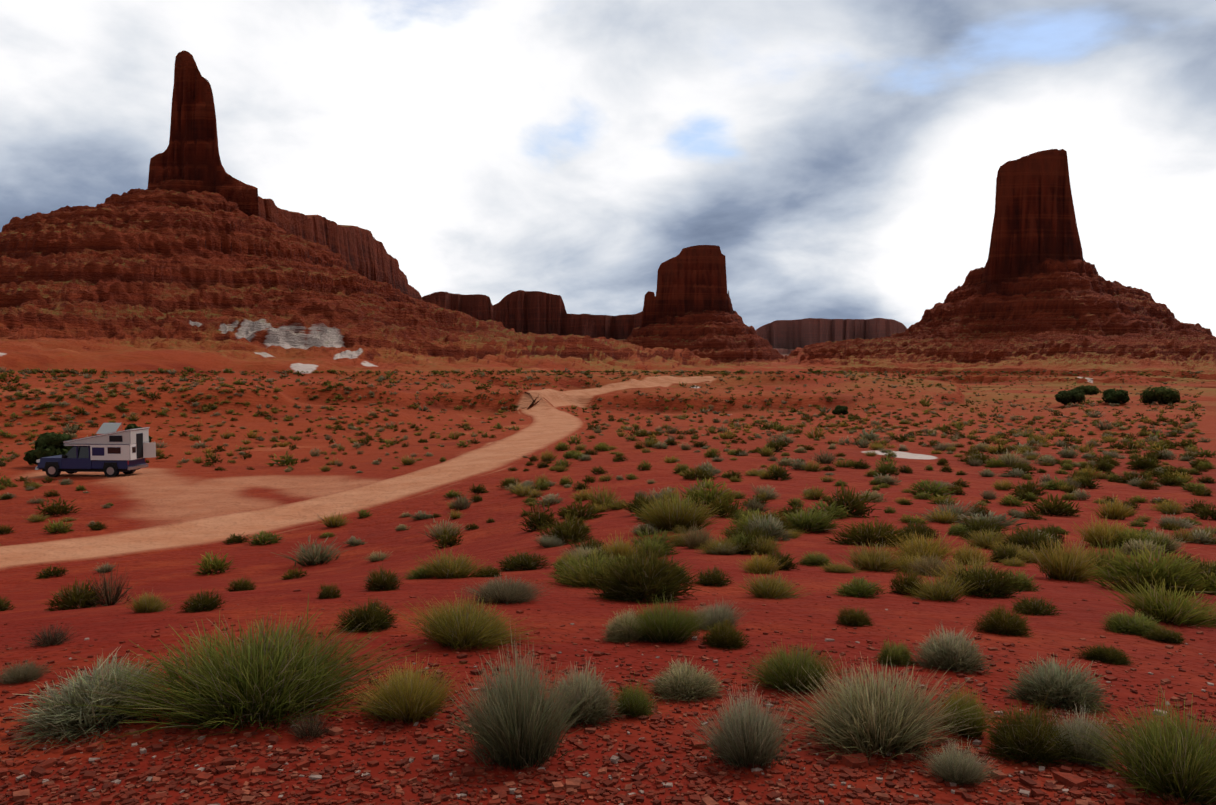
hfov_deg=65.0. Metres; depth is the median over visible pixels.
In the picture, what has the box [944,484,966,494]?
shrub
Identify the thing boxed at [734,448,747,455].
shrub
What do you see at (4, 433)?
shrub
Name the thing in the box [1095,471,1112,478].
grass bush
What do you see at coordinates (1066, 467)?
shrub
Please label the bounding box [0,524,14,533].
shrub
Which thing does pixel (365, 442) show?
shrub
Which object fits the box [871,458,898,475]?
shrub
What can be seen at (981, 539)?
grass bush
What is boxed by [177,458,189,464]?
shrub
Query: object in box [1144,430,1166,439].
shrub
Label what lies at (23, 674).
grass bush
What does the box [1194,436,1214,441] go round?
grass bush
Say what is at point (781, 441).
shrub
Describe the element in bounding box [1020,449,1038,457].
shrub
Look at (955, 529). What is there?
shrub
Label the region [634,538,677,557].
shrub
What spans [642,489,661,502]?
shrub
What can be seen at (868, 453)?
grass bush
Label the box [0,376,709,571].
dirt road
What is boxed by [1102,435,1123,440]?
grass bush
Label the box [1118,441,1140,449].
shrub
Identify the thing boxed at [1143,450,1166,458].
shrub
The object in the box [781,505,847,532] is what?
shrub
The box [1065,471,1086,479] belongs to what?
shrub
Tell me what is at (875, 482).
shrub
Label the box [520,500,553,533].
shrub
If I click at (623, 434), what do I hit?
grass bush
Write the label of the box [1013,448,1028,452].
grass bush
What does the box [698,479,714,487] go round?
shrub
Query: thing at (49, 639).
twig bush
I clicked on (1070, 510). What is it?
shrub
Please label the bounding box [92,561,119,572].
grass bush
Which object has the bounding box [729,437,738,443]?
shrub
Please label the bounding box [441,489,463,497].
shrub
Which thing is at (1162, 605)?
grass bush
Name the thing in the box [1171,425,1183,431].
grass bush
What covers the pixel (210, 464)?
shrub
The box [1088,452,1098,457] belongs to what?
shrub
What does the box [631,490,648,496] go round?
grass bush
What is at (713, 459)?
grass bush
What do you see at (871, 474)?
shrub
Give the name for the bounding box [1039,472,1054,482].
shrub
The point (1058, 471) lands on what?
shrub
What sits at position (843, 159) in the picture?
sky
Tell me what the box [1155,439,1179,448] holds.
shrub
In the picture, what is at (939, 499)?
shrub
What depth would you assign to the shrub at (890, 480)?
35.28 m
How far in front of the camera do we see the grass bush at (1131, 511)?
27.16 m
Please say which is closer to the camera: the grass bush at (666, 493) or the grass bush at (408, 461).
the grass bush at (666, 493)
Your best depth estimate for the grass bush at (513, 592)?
8.48 m
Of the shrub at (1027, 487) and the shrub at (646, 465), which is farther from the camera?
the shrub at (646, 465)
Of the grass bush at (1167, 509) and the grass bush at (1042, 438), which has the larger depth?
the grass bush at (1042, 438)
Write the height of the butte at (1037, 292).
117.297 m
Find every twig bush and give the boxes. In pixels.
[19,622,78,647]
[83,565,130,606]
[284,707,336,739]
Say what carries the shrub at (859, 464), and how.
on the ground
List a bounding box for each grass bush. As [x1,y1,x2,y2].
[0,656,60,684]
[21,482,39,488]
[22,410,33,414]
[23,513,49,521]
[24,486,35,490]
[26,432,39,437]
[27,498,44,503]
[47,608,447,751]
[59,517,75,521]
[60,423,80,433]
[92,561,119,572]
[122,587,177,612]
[156,441,167,447]
[189,456,203,463]
[199,447,216,453]
[219,430,233,438]
[241,438,251,443]
[244,430,259,437]
[277,439,288,446]
[280,539,348,565]
[281,415,292,420]
[305,448,325,455]
[318,511,353,526]
[319,464,331,471]
[328,459,339,464]
[338,648,475,725]
[355,418,366,422]
[365,550,389,561]
[386,592,557,653]
[397,560,433,579]
[398,456,417,464]
[403,548,489,578]
[420,514,468,538]
[431,619,601,771]
[445,495,477,509]
[446,510,464,518]
[447,575,568,604]
[449,429,459,438]
[503,479,526,492]
[508,484,542,496]
[522,481,534,488]
[526,490,548,497]
[527,475,552,484]
[528,536,565,547]
[532,451,557,461]
[553,463,570,471]
[558,545,596,560]
[560,545,613,561]
[570,489,592,500]
[572,443,586,450]
[584,484,628,507]
[587,503,612,512]
[591,427,602,432]
[594,530,641,562]
[598,474,612,480]
[602,596,727,642]
[603,498,630,509]
[606,680,662,719]
[614,451,624,456]
[616,431,626,436]
[624,489,727,530]
[627,524,663,534]
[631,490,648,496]
[634,437,663,446]
[640,448,651,452]
[655,488,683,503]
[661,454,680,462]
[664,425,684,433]
[665,531,689,546]
[670,524,688,533]
[677,442,692,449]
[677,522,714,548]
[679,469,693,478]
[681,484,702,498]
[687,670,812,773]
[689,599,757,631]
[692,534,743,554]
[703,427,716,431]
[709,541,738,554]
[710,456,723,461]
[716,427,737,438]
[716,486,738,500]
[727,475,741,481]
[733,568,810,600]
[734,551,796,573]
[735,639,856,695]
[736,451,750,455]
[736,535,789,554]
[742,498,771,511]
[743,469,771,475]
[746,480,785,499]
[754,493,768,499]
[756,469,774,478]
[757,445,778,456]
[757,642,1010,780]
[761,435,789,443]
[765,455,778,460]
[780,529,806,539]
[781,435,797,442]
[795,420,804,427]
[798,485,828,499]
[800,460,823,471]
[805,426,824,438]
[810,562,859,573]
[813,450,845,463]
[821,474,834,481]
[832,459,854,467]
[836,540,912,572]
[853,438,875,447]
[864,443,883,449]
[864,451,877,455]
[875,439,894,445]
[876,527,970,563]
[879,448,893,452]
[888,550,930,572]
[890,569,985,602]
[895,552,956,576]
[901,419,912,423]
[905,735,1009,788]
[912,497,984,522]
[922,479,958,488]
[922,507,959,523]
[923,551,1017,589]
[926,680,1004,740]
[930,449,941,453]
[932,443,946,450]
[933,441,956,449]
[944,540,1002,565]
[945,446,957,450]
[957,527,1008,548]
[965,456,983,465]
[974,469,996,476]
[977,489,998,499]
[981,441,1011,453]
[985,539,1007,549]
[987,478,1019,489]
[987,537,1029,555]
[991,436,1009,443]
[993,450,1029,466]
[996,555,1029,566]
[997,472,1012,476]
[1007,415,1019,420]
[1008,508,1024,518]
[1011,548,1045,562]
[1013,443,1034,450]
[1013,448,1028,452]
[1017,529,1111,582]
[1025,453,1038,459]
[1031,434,1051,442]
[1035,700,1129,769]
[1047,429,1068,436]
[1048,694,1215,804]
[1054,441,1064,446]
[1054,483,1077,490]
[1056,444,1080,457]
[1056,476,1081,488]
[1058,421,1071,427]
[1062,515,1143,547]
[1068,475,1082,482]
[1072,537,1144,577]
[1074,443,1095,452]
[1077,466,1101,478]
[1082,498,1136,519]
[1087,409,1105,417]
[1089,573,1215,630]
[1091,498,1106,503]
[1094,418,1111,429]
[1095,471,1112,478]
[1098,499,1125,511]
[1099,450,1124,457]
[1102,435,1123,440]
[1103,436,1117,442]
[1117,502,1138,516]
[1128,474,1146,485]
[1133,515,1152,521]
[1140,415,1152,423]
[1140,528,1194,553]
[1142,498,1191,510]
[1147,444,1167,452]
[1150,513,1181,526]
[1153,512,1200,528]
[1155,500,1189,514]
[1160,471,1196,481]
[1168,526,1195,542]
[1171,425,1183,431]
[1177,455,1192,460]
[1182,506,1198,512]
[1184,523,1215,544]
[1188,446,1198,452]
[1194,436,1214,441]
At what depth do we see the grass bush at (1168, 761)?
3.96 m
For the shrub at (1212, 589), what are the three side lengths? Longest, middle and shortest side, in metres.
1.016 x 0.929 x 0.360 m
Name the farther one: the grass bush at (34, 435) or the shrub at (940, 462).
the grass bush at (34, 435)
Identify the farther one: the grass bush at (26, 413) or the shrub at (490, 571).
the grass bush at (26, 413)
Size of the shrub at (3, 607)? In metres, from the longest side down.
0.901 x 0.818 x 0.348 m
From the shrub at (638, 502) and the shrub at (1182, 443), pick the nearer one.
the shrub at (638, 502)
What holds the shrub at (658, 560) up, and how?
on the ground
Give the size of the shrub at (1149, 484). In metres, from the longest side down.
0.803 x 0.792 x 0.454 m
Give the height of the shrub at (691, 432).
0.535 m
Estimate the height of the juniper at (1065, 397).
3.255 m
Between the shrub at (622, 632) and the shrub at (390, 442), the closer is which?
the shrub at (622, 632)
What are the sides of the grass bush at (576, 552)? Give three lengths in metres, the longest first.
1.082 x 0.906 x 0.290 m
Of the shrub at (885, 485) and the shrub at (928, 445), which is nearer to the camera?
the shrub at (885, 485)
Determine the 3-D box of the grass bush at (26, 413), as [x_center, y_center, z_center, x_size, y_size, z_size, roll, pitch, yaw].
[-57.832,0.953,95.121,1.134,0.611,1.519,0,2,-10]
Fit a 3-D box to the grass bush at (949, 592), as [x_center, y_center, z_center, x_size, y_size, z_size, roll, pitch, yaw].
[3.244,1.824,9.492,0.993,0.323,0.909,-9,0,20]
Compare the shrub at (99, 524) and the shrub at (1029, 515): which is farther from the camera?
the shrub at (99, 524)
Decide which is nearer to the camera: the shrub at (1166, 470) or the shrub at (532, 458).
the shrub at (1166, 470)
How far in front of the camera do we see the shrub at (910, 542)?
16.50 m
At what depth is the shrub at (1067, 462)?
44.99 m
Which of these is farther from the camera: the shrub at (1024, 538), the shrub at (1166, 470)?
the shrub at (1166, 470)
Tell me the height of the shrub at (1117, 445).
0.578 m
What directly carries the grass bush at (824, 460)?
on the ground
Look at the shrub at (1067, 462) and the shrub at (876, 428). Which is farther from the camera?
the shrub at (876, 428)
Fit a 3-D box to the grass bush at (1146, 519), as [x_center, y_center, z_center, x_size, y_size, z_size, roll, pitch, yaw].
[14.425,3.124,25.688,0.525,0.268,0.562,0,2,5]
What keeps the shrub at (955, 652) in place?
on the ground
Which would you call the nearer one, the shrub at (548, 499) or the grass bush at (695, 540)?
the grass bush at (695, 540)
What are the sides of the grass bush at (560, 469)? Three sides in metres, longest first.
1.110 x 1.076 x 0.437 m
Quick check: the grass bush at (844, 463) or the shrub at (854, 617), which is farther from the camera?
the grass bush at (844, 463)
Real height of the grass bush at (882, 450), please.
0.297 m
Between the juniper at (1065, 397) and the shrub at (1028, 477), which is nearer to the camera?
the shrub at (1028, 477)
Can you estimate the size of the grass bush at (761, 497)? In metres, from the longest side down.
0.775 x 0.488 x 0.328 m
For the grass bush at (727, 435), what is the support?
on the ground
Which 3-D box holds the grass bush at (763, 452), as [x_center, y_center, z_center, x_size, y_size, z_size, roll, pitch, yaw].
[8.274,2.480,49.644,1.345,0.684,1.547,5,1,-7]
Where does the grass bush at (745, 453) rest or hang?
on the ground
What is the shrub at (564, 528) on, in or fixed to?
on the ground
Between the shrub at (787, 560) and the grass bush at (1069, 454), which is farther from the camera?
the grass bush at (1069, 454)
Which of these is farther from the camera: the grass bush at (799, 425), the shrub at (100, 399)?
the shrub at (100, 399)
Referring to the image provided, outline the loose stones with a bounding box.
[0,567,1215,804]
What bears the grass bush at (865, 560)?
on the ground
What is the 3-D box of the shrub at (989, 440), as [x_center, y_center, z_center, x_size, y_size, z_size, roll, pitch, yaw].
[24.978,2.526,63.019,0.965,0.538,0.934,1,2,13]
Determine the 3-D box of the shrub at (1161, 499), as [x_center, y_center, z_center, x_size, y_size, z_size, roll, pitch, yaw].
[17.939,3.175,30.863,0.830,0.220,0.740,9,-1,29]
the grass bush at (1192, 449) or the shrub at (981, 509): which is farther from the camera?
the grass bush at (1192, 449)
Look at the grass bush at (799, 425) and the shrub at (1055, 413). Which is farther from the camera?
the shrub at (1055, 413)
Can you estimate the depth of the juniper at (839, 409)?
115.32 m
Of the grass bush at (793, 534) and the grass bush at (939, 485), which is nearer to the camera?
the grass bush at (793, 534)
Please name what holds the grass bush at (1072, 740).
on the ground
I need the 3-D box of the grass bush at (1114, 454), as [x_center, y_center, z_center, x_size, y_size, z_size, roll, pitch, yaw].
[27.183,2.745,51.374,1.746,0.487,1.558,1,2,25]
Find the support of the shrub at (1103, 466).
on the ground
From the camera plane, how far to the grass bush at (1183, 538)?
20.12 m
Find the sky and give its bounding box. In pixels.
[0,0,1215,336]
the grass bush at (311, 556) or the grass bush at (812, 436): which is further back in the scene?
the grass bush at (812, 436)
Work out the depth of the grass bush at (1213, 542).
20.25 m
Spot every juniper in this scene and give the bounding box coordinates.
[23,432,72,464]
[125,423,151,442]
[832,405,847,414]
[1054,388,1085,404]
[1071,385,1099,394]
[1101,389,1129,403]
[1140,386,1180,404]
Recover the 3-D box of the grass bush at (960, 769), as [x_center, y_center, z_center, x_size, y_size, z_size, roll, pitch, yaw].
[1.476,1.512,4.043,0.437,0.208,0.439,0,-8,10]
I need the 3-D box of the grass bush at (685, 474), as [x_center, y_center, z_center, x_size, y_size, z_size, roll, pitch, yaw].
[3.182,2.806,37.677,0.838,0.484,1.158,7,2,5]
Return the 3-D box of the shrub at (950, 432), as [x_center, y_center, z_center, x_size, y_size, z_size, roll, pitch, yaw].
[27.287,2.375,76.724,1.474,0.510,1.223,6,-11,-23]
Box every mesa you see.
[422,290,641,340]
[755,318,906,355]
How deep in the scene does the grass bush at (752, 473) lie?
38.91 m
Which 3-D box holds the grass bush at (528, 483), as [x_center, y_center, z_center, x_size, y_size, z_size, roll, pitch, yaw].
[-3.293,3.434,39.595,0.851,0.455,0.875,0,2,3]
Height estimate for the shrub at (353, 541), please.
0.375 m
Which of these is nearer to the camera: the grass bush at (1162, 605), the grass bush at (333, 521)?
the grass bush at (1162, 605)
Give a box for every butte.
[623,245,796,365]
[797,149,1215,386]
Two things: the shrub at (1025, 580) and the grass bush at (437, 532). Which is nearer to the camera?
the shrub at (1025, 580)
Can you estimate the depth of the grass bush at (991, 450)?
52.91 m
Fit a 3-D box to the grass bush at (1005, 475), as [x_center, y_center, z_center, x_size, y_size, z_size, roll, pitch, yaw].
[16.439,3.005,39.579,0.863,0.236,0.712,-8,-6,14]
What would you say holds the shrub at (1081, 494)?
on the ground
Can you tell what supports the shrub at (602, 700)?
on the ground
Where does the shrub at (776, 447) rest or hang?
on the ground
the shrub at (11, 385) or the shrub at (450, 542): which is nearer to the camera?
the shrub at (450, 542)
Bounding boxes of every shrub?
[0,427,10,435]
[0,456,11,462]
[0,476,12,485]
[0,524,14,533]
[0,593,16,610]
[1,493,11,499]
[3,422,14,426]
[3,649,176,752]
[4,384,17,388]
[6,482,17,487]
[16,476,30,480]
[31,496,80,515]
[35,562,70,578]
[36,403,49,407]
[41,520,76,533]
[42,475,54,482]
[43,577,102,611]
[44,489,62,496]
[58,401,70,405]
[58,478,74,484]
[59,421,69,426]
[67,423,82,429]
[73,407,88,414]
[73,485,85,490]
[88,521,107,529]
[94,396,104,401]
[146,391,158,398]
[154,453,168,458]
[158,383,169,390]
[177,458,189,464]
[178,587,226,612]
[179,431,188,435]
[190,435,200,440]
[190,441,209,448]
[193,549,234,575]
[198,461,214,466]
[200,403,214,409]
[203,454,223,463]
[212,443,225,452]
[215,466,226,470]
[223,532,249,543]
[227,577,260,591]
[234,445,247,451]
[241,452,254,458]
[245,528,281,545]
[255,410,265,415]
[269,450,300,465]
[278,566,307,579]
[291,435,300,440]
[304,426,313,432]
[315,583,343,598]
[318,531,334,538]
[322,405,335,410]
[329,443,341,447]
[330,598,397,632]
[337,445,345,451]
[342,535,366,545]
[351,443,360,448]
[356,509,373,518]
[358,438,372,446]
[359,567,404,590]
[371,460,380,464]
[381,437,396,445]
[392,524,409,530]
[399,513,411,517]
[411,510,433,519]
[418,438,428,442]
[433,527,464,548]
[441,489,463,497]
[454,440,469,447]
[463,524,480,529]
[466,484,487,493]
[470,438,480,443]
[470,494,482,501]
[470,565,505,576]
[486,517,495,522]
[492,549,552,571]
[497,478,523,487]
[519,511,527,516]
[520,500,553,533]
[521,496,537,503]
[529,454,539,460]
[529,515,559,526]
[532,510,596,546]
[534,460,549,467]
[535,479,550,490]
[537,492,562,505]
[542,479,554,486]
[547,545,622,587]
[547,552,582,573]
[551,442,570,450]
[552,661,621,731]
[554,458,575,466]
[557,498,607,521]
[558,476,573,484]
[562,449,583,456]
[563,450,574,458]
[567,435,582,444]
[569,533,608,553]
[571,451,583,459]
[572,482,590,490]
[578,454,591,460]
[581,546,612,562]
[583,475,597,483]
[584,448,596,455]
[584,545,703,602]
[586,422,597,429]
[589,465,607,474]
[591,442,610,450]
[600,608,653,642]
[612,455,628,461]
[616,475,624,479]
[620,493,658,513]
[623,435,638,440]
[624,473,636,479]
[627,428,641,434]
[628,525,679,555]
[630,551,686,580]
[633,430,652,436]
[634,441,644,448]
[634,500,654,520]
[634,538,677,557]
[635,525,652,535]
[636,459,651,470]
[637,493,708,529]
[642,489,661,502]
[649,655,730,703]
[651,431,661,435]
[655,440,668,448]
[657,486,676,495]
[663,438,679,445]
[670,461,692,473]
[671,563,692,582]
[675,477,733,507]
[679,466,714,480]
[688,428,697,434]
[692,440,708,447]
[692,566,732,586]
[693,460,718,477]
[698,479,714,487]
[699,620,747,650]
[701,448,720,457]
[703,493,746,517]
[716,424,728,431]
[722,508,790,535]
[723,470,743,478]
[723,521,781,554]
[723,529,750,554]
[727,504,759,519]
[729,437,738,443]
[729,491,746,498]
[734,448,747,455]
[738,493,773,506]
[744,509,792,540]
[745,508,797,531]
[757,423,772,429]
[759,547,803,570]
[762,440,786,451]
[764,465,793,479]
[773,424,788,431]
[775,456,797,465]
[777,440,789,446]
[779,504,803,515]
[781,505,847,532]
[787,495,804,506]
[790,458,810,469]
[794,447,806,452]
[798,550,833,566]
[799,500,847,519]
[802,414,814,420]
[803,444,815,449]
[822,465,835,470]
[824,516,912,547]
[825,485,876,517]
[827,444,836,448]
[832,480,846,485]
[835,452,846,456]
[835,576,890,597]
[836,606,876,627]
[839,437,855,444]
[849,459,869,468]
[853,488,885,502]
[855,429,881,441]
[864,470,878,476]
[867,478,885,484]
[870,420,881,425]
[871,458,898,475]
[871,637,915,665]
[874,425,885,430]
[874,473,903,484]
[875,482,890,487]
[880,455,894,461]
[882,450,897,456]
[883,507,895,512]
[885,565,925,595]
[888,434,901,439]
[894,433,910,440]
[894,519,944,539]
[896,444,909,450]
[896,513,928,524]
[897,465,913,473]
[897,536,932,548]
[898,499,912,504]
[898,530,925,542]
[903,477,959,497]
[907,624,998,674]
[911,491,935,499]
[924,464,934,470]
[924,494,958,504]
[926,442,937,446]
[935,459,947,465]
[940,463,951,472]
[942,429,957,434]
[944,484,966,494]
[947,521,967,535]
[950,508,1025,527]
[952,558,1030,598]
[953,477,969,487]
[954,422,964,428]
[955,432,966,437]
[955,470,965,474]
[957,515,1011,536]
[957,529,985,539]
[963,451,992,464]
[964,448,980,455]
[968,502,990,516]
[971,442,988,451]
[971,701,1074,768]
[975,605,1039,636]
[976,411,985,417]
[978,437,991,443]
[980,499,991,502]
[981,457,1006,467]
[986,542,1020,562]
[992,494,1028,507]
[995,445,1010,453]
[996,433,1008,438]
[998,656,1114,715]
[1000,523,1069,556]
[1003,461,1032,474]
[1003,568,1043,591]
[1005,437,1022,442]
[1007,593,1061,616]
[1009,469,1027,477]
[1010,479,1050,496]
[1012,442,1032,450]
[1013,464,1035,470]
[1013,490,1033,500]
[1017,509,1046,520]
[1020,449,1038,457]
[1020,473,1034,479]
[1021,493,1038,501]
[1026,439,1038,443]
[1028,493,1081,515]
[1031,521,1068,544]
[1036,455,1058,465]
[1036,468,1046,472]
[1038,532,1058,544]
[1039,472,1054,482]
[1041,482,1056,489]
[1043,477,1070,490]
[1044,525,1072,533]
[1045,433,1055,439]
[1052,410,1064,415]
[1053,468,1068,474]
[1055,503,1077,516]
[1059,437,1074,442]
[1059,456,1076,466]
[1059,461,1074,469]
[1061,493,1076,499]
[1064,485,1079,492]
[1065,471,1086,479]
[1071,489,1090,500]
[1076,461,1097,471]
[1076,475,1100,488]
[1077,642,1138,664]
[1079,453,1092,458]
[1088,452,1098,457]
[1089,538,1215,599]
[1090,454,1119,465]
[1093,524,1163,551]
[1095,459,1112,471]
[1097,607,1166,636]
[1101,495,1119,503]
[1103,457,1120,465]
[1105,473,1119,481]
[1108,440,1123,448]
[1111,470,1145,483]
[1112,570,1171,592]
[1114,538,1166,556]
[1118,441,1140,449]
[1119,498,1141,509]
[1120,451,1164,470]
[1122,524,1155,535]
[1124,433,1138,439]
[1127,519,1150,526]
[1129,495,1149,502]
[1133,432,1147,436]
[1136,479,1158,489]
[1140,468,1160,476]
[1142,627,1193,643]
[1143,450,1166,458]
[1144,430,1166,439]
[1144,463,1164,469]
[1147,440,1168,450]
[1148,420,1160,425]
[1148,435,1158,441]
[1150,498,1171,503]
[1150,531,1174,551]
[1153,465,1191,478]
[1153,471,1184,486]
[1155,416,1170,421]
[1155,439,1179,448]
[1157,450,1177,459]
[1159,522,1183,530]
[1163,477,1192,485]
[1166,432,1182,436]
[1166,550,1200,568]
[1175,438,1200,446]
[1176,516,1202,524]
[1178,480,1212,492]
[1178,557,1215,588]
[1180,451,1195,458]
[1183,498,1211,513]
[1185,527,1212,544]
[1186,470,1203,474]
[1188,457,1210,467]
[1189,487,1213,496]
[1191,464,1210,471]
[1192,503,1215,520]
[1194,448,1215,457]
[1194,459,1215,468]
[1195,571,1215,594]
[1197,474,1215,483]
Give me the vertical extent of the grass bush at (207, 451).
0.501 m
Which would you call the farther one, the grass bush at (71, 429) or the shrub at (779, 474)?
the grass bush at (71, 429)
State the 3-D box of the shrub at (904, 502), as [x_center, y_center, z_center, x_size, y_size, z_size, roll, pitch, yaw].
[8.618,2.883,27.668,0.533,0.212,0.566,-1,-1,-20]
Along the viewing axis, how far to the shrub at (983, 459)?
46.36 m
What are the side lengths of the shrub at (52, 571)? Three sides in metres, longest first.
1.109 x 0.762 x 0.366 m
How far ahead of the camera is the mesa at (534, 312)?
1259.43 m
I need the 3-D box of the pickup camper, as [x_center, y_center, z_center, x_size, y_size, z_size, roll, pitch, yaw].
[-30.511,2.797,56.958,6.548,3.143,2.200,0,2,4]
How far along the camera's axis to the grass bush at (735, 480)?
36.21 m
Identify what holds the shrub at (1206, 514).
on the ground
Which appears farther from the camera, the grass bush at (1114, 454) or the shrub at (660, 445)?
the shrub at (660, 445)
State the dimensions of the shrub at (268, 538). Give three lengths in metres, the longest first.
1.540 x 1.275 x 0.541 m
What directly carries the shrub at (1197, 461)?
on the ground
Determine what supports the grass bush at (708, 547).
on the ground
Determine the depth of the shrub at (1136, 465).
43.74 m
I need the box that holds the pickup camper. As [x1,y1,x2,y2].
[35,423,155,476]
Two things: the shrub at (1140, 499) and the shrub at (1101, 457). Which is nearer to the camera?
the shrub at (1140, 499)
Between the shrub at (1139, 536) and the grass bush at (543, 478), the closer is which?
the shrub at (1139, 536)
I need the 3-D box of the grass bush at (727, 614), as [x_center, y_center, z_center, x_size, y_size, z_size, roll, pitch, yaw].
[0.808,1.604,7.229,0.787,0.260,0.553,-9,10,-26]
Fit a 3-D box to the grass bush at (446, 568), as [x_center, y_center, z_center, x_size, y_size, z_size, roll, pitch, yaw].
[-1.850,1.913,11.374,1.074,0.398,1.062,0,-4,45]
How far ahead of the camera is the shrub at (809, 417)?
102.23 m
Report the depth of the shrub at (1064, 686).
5.19 m
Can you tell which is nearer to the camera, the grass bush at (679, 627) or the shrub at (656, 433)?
the grass bush at (679, 627)
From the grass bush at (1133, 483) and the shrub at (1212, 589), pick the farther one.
the grass bush at (1133, 483)
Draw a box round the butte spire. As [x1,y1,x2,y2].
[0,50,464,371]
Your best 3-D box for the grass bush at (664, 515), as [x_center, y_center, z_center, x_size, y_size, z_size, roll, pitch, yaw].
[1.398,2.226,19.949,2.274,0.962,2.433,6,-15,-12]
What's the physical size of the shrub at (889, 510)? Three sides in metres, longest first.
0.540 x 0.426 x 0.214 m
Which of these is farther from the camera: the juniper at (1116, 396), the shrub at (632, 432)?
the juniper at (1116, 396)
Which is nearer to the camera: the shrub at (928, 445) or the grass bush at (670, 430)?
the shrub at (928, 445)
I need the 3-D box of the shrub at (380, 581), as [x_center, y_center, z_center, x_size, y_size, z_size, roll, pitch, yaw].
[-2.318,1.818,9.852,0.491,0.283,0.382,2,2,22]
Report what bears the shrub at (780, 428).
on the ground
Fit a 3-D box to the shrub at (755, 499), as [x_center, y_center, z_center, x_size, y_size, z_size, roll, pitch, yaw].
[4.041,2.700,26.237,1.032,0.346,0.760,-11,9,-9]
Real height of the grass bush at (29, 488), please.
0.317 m
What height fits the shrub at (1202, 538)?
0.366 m
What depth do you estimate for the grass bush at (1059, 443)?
61.64 m
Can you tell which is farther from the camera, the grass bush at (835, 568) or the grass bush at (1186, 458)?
the grass bush at (1186, 458)
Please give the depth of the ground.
27.45 m
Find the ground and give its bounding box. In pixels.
[0,310,1215,804]
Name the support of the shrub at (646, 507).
on the ground
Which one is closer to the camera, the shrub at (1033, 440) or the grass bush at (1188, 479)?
the grass bush at (1188, 479)
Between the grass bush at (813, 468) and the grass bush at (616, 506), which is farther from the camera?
the grass bush at (813, 468)
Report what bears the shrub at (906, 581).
on the ground
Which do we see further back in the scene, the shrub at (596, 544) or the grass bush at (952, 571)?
the shrub at (596, 544)
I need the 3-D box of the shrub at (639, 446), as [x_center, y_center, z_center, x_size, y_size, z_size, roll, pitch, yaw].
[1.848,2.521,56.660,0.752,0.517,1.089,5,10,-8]
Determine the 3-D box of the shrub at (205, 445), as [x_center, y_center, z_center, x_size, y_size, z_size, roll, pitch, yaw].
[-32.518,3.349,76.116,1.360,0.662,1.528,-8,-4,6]
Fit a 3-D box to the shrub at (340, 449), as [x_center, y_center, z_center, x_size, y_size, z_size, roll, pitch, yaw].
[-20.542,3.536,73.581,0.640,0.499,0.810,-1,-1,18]
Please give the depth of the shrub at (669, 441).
58.83 m
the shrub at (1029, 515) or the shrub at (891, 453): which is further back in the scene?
the shrub at (891, 453)
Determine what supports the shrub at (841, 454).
on the ground
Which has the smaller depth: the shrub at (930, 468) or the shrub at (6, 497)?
the shrub at (930, 468)
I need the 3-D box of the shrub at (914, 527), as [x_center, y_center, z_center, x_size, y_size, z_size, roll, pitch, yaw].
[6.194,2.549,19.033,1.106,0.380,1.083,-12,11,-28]
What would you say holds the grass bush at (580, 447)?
on the ground
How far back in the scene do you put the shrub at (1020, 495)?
30.44 m
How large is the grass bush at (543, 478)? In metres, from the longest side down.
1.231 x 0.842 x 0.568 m
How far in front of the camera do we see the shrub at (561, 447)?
59.00 m
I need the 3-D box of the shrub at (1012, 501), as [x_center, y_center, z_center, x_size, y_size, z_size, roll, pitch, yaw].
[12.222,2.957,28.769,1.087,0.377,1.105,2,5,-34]
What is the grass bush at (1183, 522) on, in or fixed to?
on the ground
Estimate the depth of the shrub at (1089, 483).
35.01 m
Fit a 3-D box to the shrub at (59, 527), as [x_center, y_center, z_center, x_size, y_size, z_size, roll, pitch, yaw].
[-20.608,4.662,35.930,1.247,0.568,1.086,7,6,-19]
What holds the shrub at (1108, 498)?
on the ground
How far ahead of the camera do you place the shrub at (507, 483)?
41.03 m
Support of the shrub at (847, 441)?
on the ground
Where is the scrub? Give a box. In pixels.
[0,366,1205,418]
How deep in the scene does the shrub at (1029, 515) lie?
24.45 m
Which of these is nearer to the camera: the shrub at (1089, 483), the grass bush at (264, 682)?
the grass bush at (264, 682)
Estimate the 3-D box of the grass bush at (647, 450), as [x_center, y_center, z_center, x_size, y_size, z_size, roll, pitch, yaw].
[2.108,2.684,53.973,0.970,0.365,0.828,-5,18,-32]
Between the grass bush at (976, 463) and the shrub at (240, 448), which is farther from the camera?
the shrub at (240, 448)
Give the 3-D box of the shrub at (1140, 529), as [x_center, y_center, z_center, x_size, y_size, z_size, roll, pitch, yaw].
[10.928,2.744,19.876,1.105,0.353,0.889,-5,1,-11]
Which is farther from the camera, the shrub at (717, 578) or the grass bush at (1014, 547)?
the grass bush at (1014, 547)
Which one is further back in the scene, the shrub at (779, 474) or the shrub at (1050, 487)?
the shrub at (779, 474)
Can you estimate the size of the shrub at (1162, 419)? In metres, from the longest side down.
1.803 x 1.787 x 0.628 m
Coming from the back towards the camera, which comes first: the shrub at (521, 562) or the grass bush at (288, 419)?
the grass bush at (288, 419)
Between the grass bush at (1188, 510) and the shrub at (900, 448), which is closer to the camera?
the grass bush at (1188, 510)
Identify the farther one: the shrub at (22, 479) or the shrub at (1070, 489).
the shrub at (22, 479)
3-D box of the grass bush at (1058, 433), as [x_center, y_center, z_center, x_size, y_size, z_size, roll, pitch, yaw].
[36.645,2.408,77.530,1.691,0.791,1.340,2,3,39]
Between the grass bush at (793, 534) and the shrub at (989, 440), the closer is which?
the grass bush at (793, 534)

